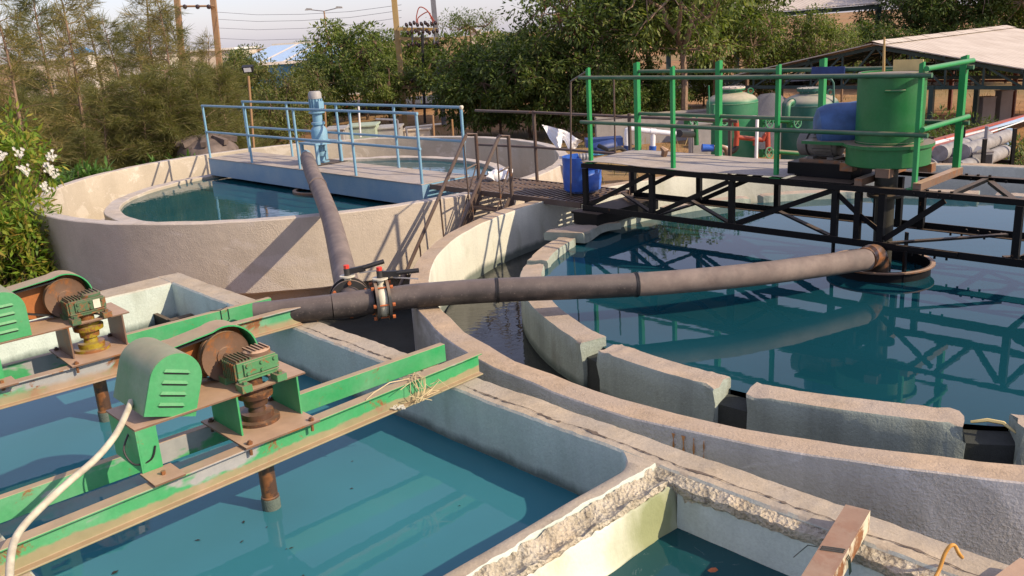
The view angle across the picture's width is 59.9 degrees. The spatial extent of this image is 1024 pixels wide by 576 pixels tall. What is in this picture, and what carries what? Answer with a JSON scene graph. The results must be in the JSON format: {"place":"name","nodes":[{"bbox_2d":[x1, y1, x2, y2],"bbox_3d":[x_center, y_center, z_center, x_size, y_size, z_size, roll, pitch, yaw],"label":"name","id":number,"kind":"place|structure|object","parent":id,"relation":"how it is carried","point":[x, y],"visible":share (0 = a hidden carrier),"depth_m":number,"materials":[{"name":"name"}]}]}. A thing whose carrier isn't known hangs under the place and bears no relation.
{"place":"outdoors","nodes":[
{"label":"outdoors","id":0,"kind":"place"},
{"bbox_2d":[318,309,414,353],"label":"trench floor","id":1,"kind":"structure","parent":0,"point":[397,333],"depth_m":11.42,"materials":[{"name":"concrete"}]},
{"bbox_2d":[398,133,513,285],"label":"access stairs","id":2,"kind":"structure","parent":1,"relation":"on","point":[472,207],"depth_m":11.50,"materials":[{"name":"brown metal"}]},
{"bbox_2d":[0,0,976,63],"label":"sky","id":3,"kind":"structure","parent":0,"point":[282,26],"materials":[{"name":"white"}]},
{"bbox_2d":[0,7,1023,321],"bbox_3d":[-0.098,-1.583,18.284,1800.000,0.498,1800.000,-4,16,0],"label":"ground","id":4,"kind":"structure","parent":0,"point":[850,95],"depth_m":37.26,"materials":[{"name":"soil"}]},
{"bbox_2d":[0,3,60,157],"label":"casuarina tree","id":5,"kind":"object","parent":4,"relation":"on","point":[4,56],"visible":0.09,"depth_m":26.66,"materials":[{"name":"green plant"}]},
{"bbox_2d":[0,191,61,287],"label":"leafy bush","id":6,"kind":"object","parent":4,"relation":"on","point":[12,231],"visible":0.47,"depth_m":12.21,"materials":[{"name":"green plant"}]},
{"bbox_2d":[0,95,69,285],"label":"flowering bush","id":7,"kind":"object","parent":4,"relation":"on","point":[10,145],"visible":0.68,"depth_m":13.07,"materials":[{"name":"green plant"}]},
{"bbox_2d":[0,0,78,210],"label":"casuarina tree","id":8,"kind":"object","parent":4,"relation":"on","point":[15,99],"visible":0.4,"depth_m":18.93,"materials":[{"name":"green plant"}]},
{"bbox_2d":[2,0,99,158],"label":"casuarina tree","id":9,"kind":"object","parent":4,"relation":"on","point":[41,76],"visible":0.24,"depth_m":23.63,"materials":[{"name":"green plant"}]},
{"bbox_2d":[13,94,92,214],"bbox_3d":[-10.304,-2.963,20.280,2.792,3.128,2.500,-16,20,-36],"label":"casuarina tree","id":10,"kind":"object","parent":4,"relation":"on","point":[56,132],"visible":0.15,"depth_m":20.02,"materials":[{"name":"green plant"}]},
{"bbox_2d":[36,3,99,127],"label":"casuarina tree","id":11,"kind":"object","parent":4,"relation":"on","point":[63,30],"visible":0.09,"depth_m":28.75,"materials":[{"name":"green plant"}]},
{"bbox_2d":[24,0,117,167],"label":"casuarina tree","id":12,"kind":"object","parent":4,"relation":"on","point":[72,55],"visible":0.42,"depth_m":21.59,"materials":[{"name":"green plant"}]},
{"bbox_2d":[50,126,114,179],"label":"casuarina tree","id":13,"kind":"object","parent":4,"relation":"on","point":[86,138],"visible":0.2,"depth_m":19.22,"materials":[{"name":"green plant"}]},
{"bbox_2d":[64,0,138,153],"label":"casuarina tree","id":14,"kind":"object","parent":4,"relation":"on","point":[88,7],"visible":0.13,"depth_m":25.75,"materials":[{"name":"green plant"}]},
{"bbox_2d":[53,73,150,170],"bbox_3d":[-9.286,-3.149,20.253,2.726,3.411,3.044,-3,16,3],"label":"casuarina tree","id":15,"kind":"object","parent":4,"relation":"on","point":[96,98],"visible":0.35,"depth_m":20.04,"materials":[{"name":"green plant"}]},
{"bbox_2d":[82,9,154,158],"bbox_3d":[-9.887,-4.714,22.976,2.452,5.074,2.375,3,17,21],"label":"casuarina tree","id":16,"kind":"object","parent":4,"relation":"on","point":[118,51],"visible":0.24,"depth_m":22.28,"materials":[{"name":"green plant"}]},
{"bbox_2d":[102,14,180,151],"bbox_3d":[-11.993,-6.395,29.108,3.791,5.214,3.395,5,18,26],"label":"casuarina tree","id":17,"kind":"object","parent":4,"relation":"on","point":[126,30],"visible":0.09,"depth_m":28.71,"materials":[{"name":"green plant"}]},
{"bbox_2d":[96,66,190,169],"bbox_3d":[-8.488,-3.358,20.587,3.164,3.546,2.834,-1,16,10],"label":"casuarina tree","id":18,"kind":"object","parent":4,"relation":"on","point":[137,91],"visible":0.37,"depth_m":20.13,"materials":[{"name":"green plant"}]},
{"bbox_2d":[113,0,177,145],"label":"casuarina tree","id":19,"kind":"object","parent":4,"relation":"on","point":[143,41],"visible":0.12,"depth_m":24.62,"materials":[{"name":"green plant"}]},
{"bbox_2d":[125,91,191,163],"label":"casuarina tree","id":20,"kind":"object","parent":4,"relation":"on","point":[171,101],"visible":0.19,"depth_m":20.43,"materials":[{"name":"green plant"}]},
{"bbox_2d":[132,0,206,147],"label":"casuarina tree","id":21,"kind":"object","parent":4,"relation":"on","point":[164,38],"visible":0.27,"depth_m":22.11,"materials":[{"name":"green plant"}]},
{"bbox_2d":[127,57,224,165],"bbox_3d":[-7.882,-3.512,20.664,2.998,3.750,3.347,-13,19,-30],"label":"casuarina tree","id":22,"kind":"object","parent":4,"relation":"on","point":[173,88],"visible":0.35,"depth_m":20.38,"materials":[{"name":"green plant"}]},
{"bbox_2d":[153,0,224,135],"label":"casuarina tree","id":23,"kind":"object","parent":4,"relation":"on","point":[182,32],"visible":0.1,"depth_m":24.88,"materials":[{"name":"green plant"}]},
{"bbox_2d":[174,0,224,95],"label":"power poles","id":24,"kind":"object","parent":4,"relation":"on","point":[212,6],"visible":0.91,"depth_m":43.71,"materials":[{"name":"brown wood"}]},
{"bbox_2d":[175,133,238,157],"bbox_3d":[-7.057,-2.734,20.846,1.440,1.737,1.440,-4,16,0],"label":"boulder","id":25,"kind":"object","parent":4,"relation":"on","point":[219,143],"visible":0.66,"depth_m":20.25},
{"bbox_2d":[163,64,261,148],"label":"casuarina tree","id":26,"kind":"object","parent":4,"relation":"on","point":[200,81],"visible":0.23,"depth_m":21.05,"materials":[{"name":"green plant"}]},
{"bbox_2d":[189,28,247,148],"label":"casuarina tree","id":27,"kind":"object","parent":4,"relation":"on","point":[202,58],"visible":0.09,"depth_m":22.94,"materials":[{"name":"green plant"}]},
{"bbox_2d":[190,59,273,148],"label":"casuarina tree","id":28,"kind":"object","parent":4,"relation":"on","point":[224,75],"visible":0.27,"depth_m":22.68,"materials":[{"name":"green plant"}]},
{"bbox_2d":[213,70,281,147],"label":"casuarina tree","id":29,"kind":"object","parent":4,"relation":"on","point":[242,74],"visible":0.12,"depth_m":25.46,"materials":[{"name":"green plant"}]},
{"bbox_2d":[216,42,306,125],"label":"olive tree","id":30,"kind":"object","parent":4,"relation":"on","point":[261,75],"visible":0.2,"depth_m":32.48,"materials":[{"name":"green plant"}]},
{"bbox_2d":[236,81,305,145],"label":"olive tree","id":31,"kind":"object","parent":4,"relation":"on","point":[282,123],"visible":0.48,"depth_m":28.23,"materials":[{"name":"green plant"}]},
{"bbox_2d":[246,63,312,143],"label":"olive tree","id":32,"kind":"object","parent":4,"relation":"on","point":[299,89],"visible":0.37,"depth_m":31.86,"materials":[{"name":"green plant"}]},
{"bbox_2d":[30,136,567,300],"bbox_3d":[-3.361,-1.286,15.511,8.761,1.614,8.763,-4,16,0],"label":"round tank","id":33,"kind":"object","parent":4,"relation":"on","point":[98,240],"visible":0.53,"depth_m":11.65,"materials":[{"name":"grey paint"}]},
{"bbox_2d":[121,160,490,221],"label":"clarifier water","id":34,"kind":"structure","parent":33,"relation":"in","point":[221,198],"depth_m":14.59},
{"bbox_2d":[201,100,468,202],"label":"walkway bridge","id":35,"kind":"structure","parent":33,"relation":"on","point":[398,184],"depth_m":14.36,"materials":[{"name":"blue paint"}]},
{"bbox_2d":[298,91,346,165],"bbox_3d":[-3.355,-2.789,15.403,0.600,1.230,0.660,-18,22,-41],"label":"gear motor","id":36,"kind":"object","parent":35,"relation":"on","point":[318,128],"visible":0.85,"depth_m":15.30,"materials":[{"name":"blue paint"}]},
{"bbox_2d":[246,39,358,88],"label":"factory shed","id":37,"kind":"structure","parent":4,"relation":"on","point":[280,53],"depth_m":79.33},
{"bbox_2d":[280,55,343,133],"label":"olive tree","id":38,"kind":"object","parent":4,"relation":"on","point":[316,82],"visible":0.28,"depth_m":35.91,"materials":[{"name":"green plant"}]},
{"bbox_2d":[286,46,372,124],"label":"neem tree","id":39,"kind":"object","parent":4,"relation":"on","point":[339,75],"visible":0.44,"depth_m":38.50,"materials":[{"name":"green plant"}]},
{"bbox_2d":[292,16,383,117],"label":"neem tree","id":40,"kind":"object","parent":4,"relation":"on","point":[325,36],"visible":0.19,"depth_m":41.67,"materials":[{"name":"green plant"}]},
{"bbox_2d":[322,20,406,119],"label":"neem tree","id":41,"kind":"object","parent":4,"relation":"on","point":[346,44],"visible":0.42,"depth_m":39.87,"materials":[{"name":"green plant"}]},
{"bbox_2d":[353,53,422,123],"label":"neem tree","id":42,"kind":"object","parent":4,"relation":"on","point":[386,94],"visible":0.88,"depth_m":36.59,"materials":[{"name":"green plant"}]},
{"bbox_2d":[382,25,453,111],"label":"neem tree","id":43,"kind":"object","parent":4,"relation":"on","point":[412,54],"visible":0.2,"depth_m":41.98,"materials":[{"name":"green plant"}]},
{"bbox_2d":[391,0,446,125],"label":"transformer poles","id":44,"kind":"object","parent":4,"relation":"on","point":[423,30],"visible":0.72,"depth_m":36.26,"materials":[{"name":"paint"}]},
{"bbox_2d":[405,29,481,111],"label":"neem tree","id":45,"kind":"object","parent":4,"relation":"on","point":[429,68],"visible":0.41,"depth_m":36.28,"materials":[{"name":"green plant"}]},
{"bbox_2d":[416,37,507,135],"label":"neem tree","id":46,"kind":"object","parent":4,"relation":"on","point":[441,91],"visible":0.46,"depth_m":30.63,"materials":[{"name":"green plant"}]},
{"bbox_2d":[425,7,504,43],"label":"flat topped tree","id":47,"kind":"object","parent":4,"relation":"on","point":[465,25],"visible":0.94,"depth_m":59.19,"materials":[{"name":"green plant"}]},
{"bbox_2d":[450,38,546,134],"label":"neem tree","id":48,"kind":"object","parent":4,"relation":"on","point":[487,59],"visible":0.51,"depth_m":29.66,"materials":[{"name":"green plant"}]},
{"bbox_2d":[0,273,1009,575],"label":"mixing tank","id":49,"kind":"object","parent":4,"relation":"on","point":[636,493],"visible":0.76,"depth_m":4.26,"materials":[{"name":"concrete"}]},
{"bbox_2d":[2,297,270,378],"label":"support beam","id":50,"kind":"structure","parent":49,"relation":"on","point":[46,362],"depth_m":6.66,"materials":[{"name":"metal"}]},
{"bbox_2d":[0,307,302,409],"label":"support beam","id":51,"kind":"structure","parent":49,"relation":"on","point":[29,388],"depth_m":5.87,"materials":[{"name":"metal"}]},
{"bbox_2d":[0,270,128,422],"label":"agitator drive","id":52,"kind":"structure","parent":51,"relation":"on","point":[63,301],"depth_m":5.99,"materials":[{"name":"metal"}]},
{"bbox_2d":[0,343,445,522],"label":"support beam","id":53,"kind":"structure","parent":49,"relation":"on","point":[21,501],"depth_m":4.78,"materials":[{"name":"metal"}]},
{"bbox_2d":[0,351,482,575],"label":"support beam","id":54,"kind":"structure","parent":49,"relation":"on","point":[48,542],"depth_m":4.38,"materials":[{"name":"metal"}]},
{"bbox_2d":[106,320,319,511],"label":"agitator drive","id":55,"kind":"structure","parent":54,"relation":"on","point":[158,381],"depth_m":4.58,"materials":[{"name":"metal"}]},
{"bbox_2d":[5,399,132,575],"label":"white hose","id":56,"kind":"object","parent":55,"relation":"attached to","point":[44,504],"visible":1,"depth_m":3.77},
{"bbox_2d":[0,327,579,575],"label":"mixing tank water","id":57,"kind":"structure","parent":49,"relation":"in","point":[396,510],"depth_m":4.91,"materials":[{"name":"liquid"}]},
{"bbox_2d":[252,287,374,322],"bbox_3d":[-1.556,0.152,6.983,0.922,0.211,0.318,-7,17,-13],"label":"tee pipe","id":58,"kind":"object","parent":49,"relation":"on","point":[347,302],"visible":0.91,"depth_m":6.88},
{"bbox_2d":[330,259,383,317],"bbox_3d":[-1.255,0.012,7.254,0.471,0.439,0.182,-7,17,-12],"label":"butterfly valve","id":59,"kind":"object","parent":58,"relation":"attached to","point":[348,278],"visible":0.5,"depth_m":7.19,"materials":[{"name":"beige metal"}]},
{"bbox_2d":[300,150,357,282],"bbox_3d":[-2.355,-1.079,11.064,0.278,0.419,8.120,-7,17,-13],"label":"sloping pipe","id":60,"kind":"object","parent":59,"relation":"attached to","point":[339,252],"visible":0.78,"depth_m":9.81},
{"bbox_2d":[607,528,790,575],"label":"water","id":61,"kind":"structure","parent":49,"relation":"in","point":[677,552],"depth_m":4.02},
{"bbox_2d":[801,505,869,575],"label":"rusty channel","id":62,"kind":"object","parent":49,"relation":"on","point":[848,531],"visible":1,"depth_m":3.50,"materials":[{"name":"beige paint"}]},
{"bbox_2d":[475,36,570,137],"bbox_3d":[0.614,-6.694,29.878,3.605,3.582,3.708,-6,16,-8],"label":"neem tree","id":63,"kind":"object","parent":4,"relation":"on","point":[523,94],"visible":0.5,"depth_m":29.18,"materials":[{"name":"green plant"}]},
{"bbox_2d":[495,27,606,129],"bbox_3d":[1.426,-6.722,29.408,3.956,3.822,3.847,-3,16,3],"label":"neem tree","id":64,"kind":"object","parent":4,"relation":"on","point":[536,70],"visible":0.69,"depth_m":28.42,"materials":[{"name":"green plant"}]},
{"bbox_2d":[495,0,671,132],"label":"shade tree","id":65,"kind":"object","parent":4,"relation":"on","point":[597,33],"visible":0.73,"depth_m":28.54,"materials":[{"name":"green plant"}]},
{"bbox_2d":[552,40,651,132],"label":"neem tree","id":66,"kind":"object","parent":4,"relation":"on","point":[601,101],"visible":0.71,"depth_m":27.89,"materials":[{"name":"green plant"}]},
{"bbox_2d":[578,136,626,160],"bbox_3d":[1.375,-2.203,14.295,0.881,0.372,0.966,-4,16,0],"label":"pump set","id":67,"kind":"object","parent":4,"relation":"on","point":[605,143],"visible":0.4,"depth_m":14.07,"materials":[{"name":"blue paint"}]},
{"bbox_2d":[609,47,678,114],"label":"neem tree","id":68,"kind":"object","parent":4,"relation":"on","point":[643,82],"visible":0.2,"depth_m":29.84,"materials":[{"name":"green plant"}]},
{"bbox_2d":[594,109,705,144],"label":"boundary wall","id":69,"kind":"structure","parent":4,"relation":"on","point":[603,130],"depth_m":26.89,"materials":[{"name":"grey concrete"}]},
{"bbox_2d":[565,0,748,63],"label":"shade tree","id":70,"kind":"object","parent":4,"relation":"on","point":[673,3],"visible":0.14,"depth_m":30.20,"materials":[{"name":"green plant"}]},
{"bbox_2d":[628,66,694,111],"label":"neem tree","id":71,"kind":"object","parent":4,"relation":"on","point":[662,108],"visible":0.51,"depth_m":30.01,"materials":[{"name":"green plant"}]},
{"bbox_2d":[599,0,756,109],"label":"shade tree","id":72,"kind":"object","parent":4,"relation":"on","point":[691,27],"visible":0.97,"depth_m":28.03,"materials":[{"name":"green plant"}]},
{"bbox_2d":[674,48,737,105],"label":"neem tree","id":73,"kind":"object","parent":4,"relation":"on","point":[697,85],"visible":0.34,"depth_m":36.79,"materials":[{"name":"green plant"}]},
{"bbox_2d":[409,163,1023,564],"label":"round tank","id":74,"kind":"object","parent":4,"relation":"on","point":[946,476],"visible":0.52,"depth_m":5.34,"materials":[{"name":"concrete"}]},
{"bbox_2d":[445,248,574,383],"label":"launder water","id":75,"kind":"structure","parent":74,"relation":"in","point":[497,326],"depth_m":8.43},
{"bbox_2d":[429,175,629,207],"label":"grating walkway","id":76,"kind":"structure","parent":74,"relation":"on","point":[547,192],"depth_m":11.87,"materials":[{"name":"brown metal"}]},
{"bbox_2d":[562,153,601,193],"bbox_3d":[0.893,-1.462,11.328,0.500,0.450,0.497,-4,16,0],"label":"blue drum","id":77,"kind":"object","parent":76,"relation":"on","point":[595,177],"visible":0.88,"depth_m":11.16,"materials":[{"name":"plastic"}]},
{"bbox_2d":[474,109,738,194],"bbox_3d":[1.037,-1.786,11.730,0.048,1.050,4.420,-18,22,-41],"label":"guard rail","id":78,"kind":"object","parent":76,"relation":"attached to","point":[629,116],"visible":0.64,"depth_m":11.74,"materials":[{"name":"brown metal"}]},
{"bbox_2d":[542,124,582,148],"bbox_3d":[0.761,-2.259,13.262,0.595,0.392,0.220,-4,16,0],"label":"white cloth","id":79,"kind":"object","parent":78,"relation":"hanging from","point":[557,137],"visible":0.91,"depth_m":13.26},
{"bbox_2d":[571,195,657,225],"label":"bearing beam","id":80,"kind":"structure","parent":74,"relation":"on","point":[582,216],"depth_m":10.48,"materials":[{"name":"metal"}]},
{"bbox_2d":[578,55,1023,267],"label":"truss bridge","id":81,"kind":"structure","parent":80,"relation":"on","point":[698,167],"depth_m":8.68,"materials":[{"name":"black paint"}]},
{"bbox_2d":[787,133,871,179],"bbox_3d":[3.065,-1.308,8.556,0.450,0.415,0.640,-18,22,-41],"label":"electric motor","id":82,"kind":"object","parent":81,"relation":"on","point":[823,161],"visible":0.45,"depth_m":8.48,"materials":[{"name":"black paint"}]},
{"bbox_2d":[813,101,856,140],"bbox_3d":[3.163,-1.566,8.392,0.586,0.396,0.466,-1,16,10],"label":"blue barrel","id":83,"kind":"object","parent":82,"relation":"on","point":[838,116],"visible":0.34,"depth_m":8.23,"materials":[{"name":"plastic"}]},
{"bbox_2d":[801,37,935,270],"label":"scraper drive","id":84,"kind":"structure","parent":81,"relation":"on","point":[886,104],"depth_m":7.76,"materials":[{"name":"green paint"}]},
{"bbox_2d":[831,232,935,282],"bbox_3d":[3.450,-0.098,8.344,0.940,0.720,0.940,-4,16,0],"label":"feed well","id":85,"kind":"object","parent":81,"relation":"hanging from","point":[928,263],"visible":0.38,"depth_m":7.97,"materials":[{"name":"black paint"}]},
{"bbox_2d":[390,244,888,310],"bbox_3d":[1.298,0.058,7.450,4.571,0.634,0.616,-8,17,-13],"label":"clarifier pipe","id":86,"kind":"object","parent":74,"relation":"on","point":[872,257],"visible":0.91,"depth_m":7.16,"materials":[{"name":"black plastic"}]},
{"bbox_2d":[369,266,418,320],"bbox_3d":[-0.924,0.028,7.061,0.395,0.432,0.320,-7,17,-13],"label":"butterfly valve","id":87,"kind":"object","parent":86,"relation":"attached to","point":[380,289],"visible":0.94,"depth_m":6.97,"materials":[{"name":"beige metal"}]},
{"bbox_2d":[545,198,1023,425],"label":"clarifier water","id":88,"kind":"structure","parent":74,"relation":"in","point":[949,334],"depth_m":7.23,"materials":[{"name":"liquid"}]},
{"bbox_2d":[638,0,805,94],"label":"shade tree","id":89,"kind":"object","parent":4,"relation":"on","point":[778,4],"visible":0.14,"depth_m":32.45,"materials":[{"name":"green plant"}]},
{"bbox_2d":[706,85,757,157],"bbox_3d":[5.235,-3.836,21.299,1.321,2.139,1.350,-4,16,0],"label":"filter vessel","id":90,"kind":"object","parent":4,"relation":"on","point":[736,100],"visible":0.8,"depth_m":20.84,"materials":[{"name":"green paint"}]},
{"bbox_2d":[676,114,801,157],"bbox_3d":[4.152,-3.047,18.459,4.130,1.036,1.708,-16,21,-38],"label":"pipe header","id":91,"kind":"object","parent":4,"relation":"on","point":[766,150],"visible":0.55,"depth_m":19.08,"materials":[{"name":"red paint"}]},
{"bbox_2d":[705,0,803,92],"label":"shade tree","id":92,"kind":"object","parent":4,"relation":"on","point":[746,57],"visible":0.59,"depth_m":32.34,"materials":[{"name":"green plant"}]},
{"bbox_2d":[758,93,787,153],"bbox_3d":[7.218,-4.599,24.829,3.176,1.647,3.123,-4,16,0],"label":"control panel","id":93,"kind":"object","parent":4,"relation":"on","point":[766,104],"visible":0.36,"depth_m":24.13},
{"bbox_2d":[666,0,881,84],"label":"open shed","id":94,"kind":"structure","parent":4,"relation":"on","point":[799,5],"depth_m":43.34,"materials":[{"name":"beige metal"}]},
{"bbox_2d":[738,7,828,74],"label":"shade tree","id":95,"kind":"object","parent":4,"relation":"on","point":[795,53],"visible":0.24,"depth_m":34.16,"materials":[{"name":"green plant"}]},
{"bbox_2d":[780,79,838,159],"bbox_3d":[6.807,-3.658,20.264,1.248,2.189,1.742,0,17,13],"label":"filter vessel","id":96,"kind":"object","parent":4,"relation":"on","point":[803,102],"visible":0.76,"depth_m":20.00,"materials":[{"name":"teal paint"}]},
{"bbox_2d":[772,3,864,84],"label":"shade tree","id":97,"kind":"object","parent":4,"relation":"on","point":[823,28],"visible":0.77,"depth_m":33.39,"materials":[{"name":"green plant"}]},
{"bbox_2d":[834,14,897,82],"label":"neem tree","id":98,"kind":"object","parent":4,"relation":"on","point":[867,30],"visible":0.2,"depth_m":40.27,"materials":[{"name":"green plant"}]},
{"bbox_2d":[723,25,1023,137],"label":"gabled shed","id":99,"kind":"structure","parent":4,"relation":"on","point":[986,48],"depth_m":24.40,"materials":[{"name":"beige metal"}]},
{"bbox_2d":[849,0,982,36],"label":"shade tree","id":100,"kind":"object","parent":4,"relation":"on","point":[900,5],"visible":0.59,"depth_m":41.42,"materials":[{"name":"green plant"}]},
{"bbox_2d":[880,0,1016,75],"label":"shade tree","id":101,"kind":"object","parent":4,"relation":"on","point":[951,4],"visible":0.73,"depth_m":40.22,"materials":[{"name":"green plant"}]},
{"bbox_2d":[929,127,1017,164],"bbox_3d":[7.358,-1.694,14.282,1.421,1.600,0.851,-18,22,-41],"label":"pipe rack","id":102,"kind":"object","parent":4,"relation":"on","point":[1002,161],"visible":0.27,"depth_m":14.27,"materials":[{"name":"metal"}]},
{"bbox_2d":[931,158,943,162],"bbox_3d":[7.083,-2.094,14.244,2.004,0.243,0.243,-18,22,-41],"label":"stored pipe","id":103,"kind":"object","parent":102,"relation":"on","point":[934,160],"visible":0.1,"depth_m":13.54,"materials":[{"name":"white plastic"}]},
{"bbox_2d":[932,131,992,160],"bbox_3d":[7.223,-2.286,14.175,2.004,0.243,0.243,-18,22,-41],"label":"stored pipe","id":104,"kind":"object","parent":103,"relation":"on","point":[941,152],"visible":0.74,"depth_m":13.55,"materials":[{"name":"white plastic"}]},
{"bbox_2d":[943,144,1002,162],"bbox_3d":[7.421,-2.116,14.249,2.004,0.243,0.243,-18,22,-41],"label":"stored pipe","id":105,"kind":"object","parent":102,"relation":"on","point":[949,160],"visible":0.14,"depth_m":13.60,"materials":[{"name":"white plastic"}]},
{"bbox_2d":[961,129,1011,159],"bbox_3d":[7.562,-2.308,14.181,2.004,0.243,0.243,-18,22,-41],"label":"stored pipe","id":106,"kind":"object","parent":105,"relation":"on","point":[996,139],"visible":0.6,"depth_m":14.08,"materials":[{"name":"white plastic"}]},
{"bbox_2d":[932,115,1023,163],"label":"sheet stack","id":107,"kind":"object","parent":4,"relation":"on","point":[949,138],"visible":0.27,"depth_m":16.64,"materials":[{"name":"red paint"}]},
{"bbox_2d":[994,90,1013,127],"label":"stone pillar","id":108,"kind":"structure","parent":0,"point":[1003,106],"depth_m":26.32,"materials":[{"name":"grey concrete"}]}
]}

